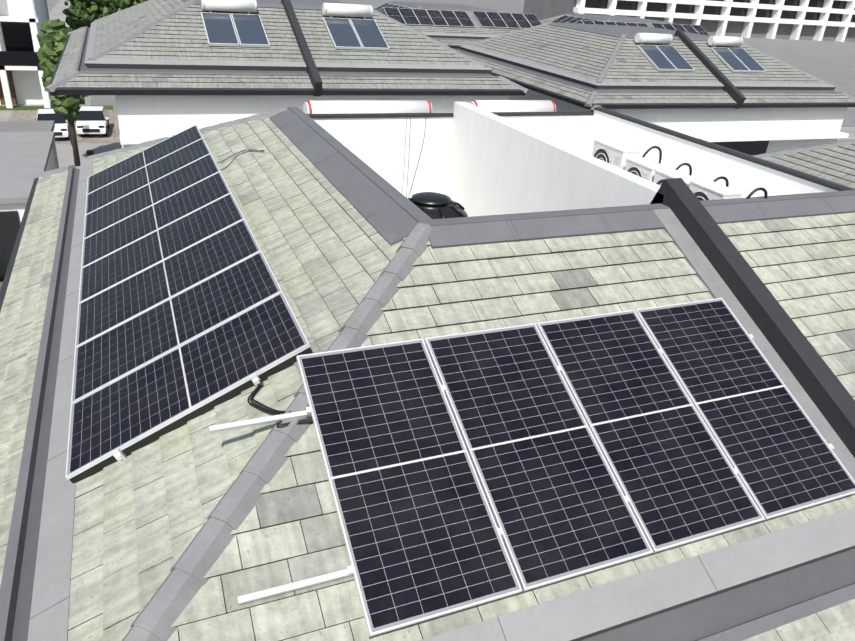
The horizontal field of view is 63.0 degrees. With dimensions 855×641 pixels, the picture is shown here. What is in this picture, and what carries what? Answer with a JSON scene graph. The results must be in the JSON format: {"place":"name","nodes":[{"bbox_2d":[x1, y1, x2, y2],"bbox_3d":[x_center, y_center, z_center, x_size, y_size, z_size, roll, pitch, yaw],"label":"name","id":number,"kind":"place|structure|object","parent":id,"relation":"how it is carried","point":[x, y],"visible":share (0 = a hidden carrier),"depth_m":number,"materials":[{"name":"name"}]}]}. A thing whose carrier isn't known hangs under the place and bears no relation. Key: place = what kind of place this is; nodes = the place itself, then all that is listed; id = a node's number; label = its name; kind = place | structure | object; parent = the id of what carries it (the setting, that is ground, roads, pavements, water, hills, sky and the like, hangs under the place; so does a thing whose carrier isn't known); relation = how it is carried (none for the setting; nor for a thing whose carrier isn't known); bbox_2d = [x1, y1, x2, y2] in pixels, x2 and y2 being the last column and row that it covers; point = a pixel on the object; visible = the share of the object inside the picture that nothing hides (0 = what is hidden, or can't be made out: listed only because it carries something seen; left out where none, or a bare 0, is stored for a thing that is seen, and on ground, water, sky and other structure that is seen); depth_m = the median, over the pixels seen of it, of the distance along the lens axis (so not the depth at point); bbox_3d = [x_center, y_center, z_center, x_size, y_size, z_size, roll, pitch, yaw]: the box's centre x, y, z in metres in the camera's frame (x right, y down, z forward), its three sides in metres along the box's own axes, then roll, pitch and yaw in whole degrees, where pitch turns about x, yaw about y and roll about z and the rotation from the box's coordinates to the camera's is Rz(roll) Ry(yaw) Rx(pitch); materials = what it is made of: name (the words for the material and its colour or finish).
{"place":"outdoors","nodes":[
{"label":"outdoors","id":0,"kind":"place"},
{"bbox_2d":[0,0,50,107],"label":"house","id":1,"kind":"structure","parent":0,"point":[21,73],"depth_m":50.12,"materials":[{"name":"roof tile"},{"name":"charcoal paint"},{"name":"white painted render"}]},
{"bbox_2d":[68,122,93,155],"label":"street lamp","id":2,"kind":"object","parent":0,"point":[90,152],"visible":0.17,"depth_m":40.37,"materials":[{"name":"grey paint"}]},
{"bbox_2d":[115,95,508,147],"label":"house walls","id":3,"kind":"structure","parent":0,"point":[143,118],"depth_m":22.97,"materials":[{"name":"white paint"}]},
{"bbox_2d":[44,0,528,95],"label":"house roof","id":4,"kind":"structure","parent":3,"relation":"on","point":[155,47],"depth_m":24.41,"materials":[{"name":"grey tile"}]},
{"bbox_2d":[201,0,765,72],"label":"solar water heaters","id":5,"kind":"structure","parent":4,"relation":"on","point":[364,33],"depth_m":26.16,"materials":[{"name":"white"}]},
{"bbox_2d":[0,0,854,168],"bbox_3d":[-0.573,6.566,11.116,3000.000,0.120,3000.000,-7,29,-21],"label":"ground","id":6,"kind":"structure","parent":0,"point":[832,63],"depth_m":119.87,"materials":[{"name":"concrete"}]},
{"bbox_2d":[0,120,58,289],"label":"neighbour","id":7,"kind":"structure","parent":6,"relation":"on","point":[27,149],"depth_m":21.96,"materials":[{"name":"grey paint"}]},
{"bbox_2d":[36,109,68,138],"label":"white car","id":8,"kind":"object","parent":6,"relation":"on","point":[61,128],"visible":0.52,"depth_m":43.37,"materials":[{"name":"white paint"}]},
{"bbox_2d":[36,19,84,165],"bbox_3d":[-19.117,-11.923,36.968,2.158,7.539,2.128,-7,29,-21],"label":"street tree","id":9,"kind":"object","parent":6,"relation":"on","point":[52,38],"visible":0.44,"depth_m":35.74,"materials":[{"name":"green plant"}]},
{"bbox_2d":[62,0,111,30],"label":"street tree","id":10,"kind":"object","parent":6,"relation":"on","point":[81,13],"visible":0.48,"depth_m":59.50,"materials":[{"name":"green plant"}]},
{"bbox_2d":[76,106,109,135],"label":"white car","id":11,"kind":"object","parent":6,"relation":"on","point":[93,120],"visible":0.98,"depth_m":44.71,"materials":[{"name":"white paint"}]},
{"bbox_2d":[101,0,147,16],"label":"street tree","id":12,"kind":"object","parent":6,"relation":"on","point":[117,5],"visible":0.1,"depth_m":56.96,"materials":[{"name":"green plant"}]},
{"bbox_2d":[523,0,854,41],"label":"apartment block","id":13,"kind":"structure","parent":6,"relation":"on","point":[825,20],"depth_m":186.07,"materials":[{"name":"white paint"}]},
{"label":"house walls","id":14,"kind":"object","parent":6,"relation":"on","visible":0},
{"bbox_2d":[0,105,854,640],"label":"roof","id":15,"kind":"structure","parent":14,"relation":"on","point":[192,529],"depth_m":6.41,"materials":[{"name":"tile"}]},
{"bbox_2d":[65,125,312,483],"bbox_3d":[-3.277,-1.208,9.507,2.790,1.316,10.059,-7,29,-21],"label":"solar array","id":16,"kind":"object","parent":15,"relation":"on","point":[185,314],"visible":0.98,"depth_m":7.54,"materials":[{"name":"glass"}]},
{"bbox_2d":[303,100,555,113],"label":"water heater tanks","id":17,"kind":"object","parent":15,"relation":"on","point":[367,106],"visible":0.42,"depth_m":14.14,"materials":[{"name":"white metal"}]},
{"bbox_2d":[209,298,854,638],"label":"solar array","id":18,"kind":"object","parent":15,"relation":"on","point":[595,443],"visible":1,"depth_m":5.79,"materials":[{"name":"glass"}]},
{"bbox_2d":[289,102,854,225],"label":"courtyard walls","id":19,"kind":"structure","parent":14,"relation":"on","point":[479,165],"depth_m":12.42,"materials":[{"name":"white paint"}]},
{"bbox_2d":[402,117,425,197],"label":"cables","id":20,"kind":"object","parent":19,"relation":"attached to","point":[408,160],"visible":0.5,"depth_m":13.83,"materials":[{"name":"black"}]},
{"bbox_2d":[408,192,467,218],"bbox_3d":[-0.013,-0.632,8.681,0.976,1.910,0.976,-7,29,-21],"label":"water tank","id":21,"kind":"object","parent":19,"relation":"on","point":[433,205],"visible":0.17,"depth_m":8.14,"materials":[{"name":"black plastic"}]},
{"bbox_2d":[592,139,767,200],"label":"air conditioner units","id":22,"kind":"object","parent":19,"relation":"on","point":[619,155],"visible":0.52,"depth_m":10.23,"materials":[{"name":"white"}]},
{"bbox_2d":[373,1,522,48],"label":"house roof","id":23,"kind":"structure","parent":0,"point":[454,37],"depth_m":53.89,"materials":[{"name":"grey tile"}]},
{"bbox_2d":[540,13,672,26],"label":"house roof","id":24,"kind":"structure","parent":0,"point":[610,18],"depth_m":64.84,"materials":[{"name":"grey tile"}]},
{"bbox_2d":[508,90,848,154],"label":"house walls","id":25,"kind":"structure","parent":0,"point":[753,131],"depth_m":33.07,"materials":[{"name":"white paint"}]},
{"bbox_2d":[457,22,854,108],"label":"house roof","id":26,"kind":"structure","parent":25,"relation":"on","point":[588,66],"depth_m":32.85,"materials":[{"name":"grey tile"}]},
{"bbox_2d":[752,140,854,188],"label":"house roof","id":27,"kind":"structure","parent":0,"point":[833,162],"depth_m":20.25,"materials":[{"name":"grey tile"}]},
{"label":"house","id":28,"kind":"object","parent":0,"visible":0},
{"bbox_2d":[375,3,709,35],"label":"solar panels","id":29,"kind":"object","parent":28,"relation":"on","point":[406,15],"depth_m":55.59,"materials":[{"name":"glass"}]}
]}

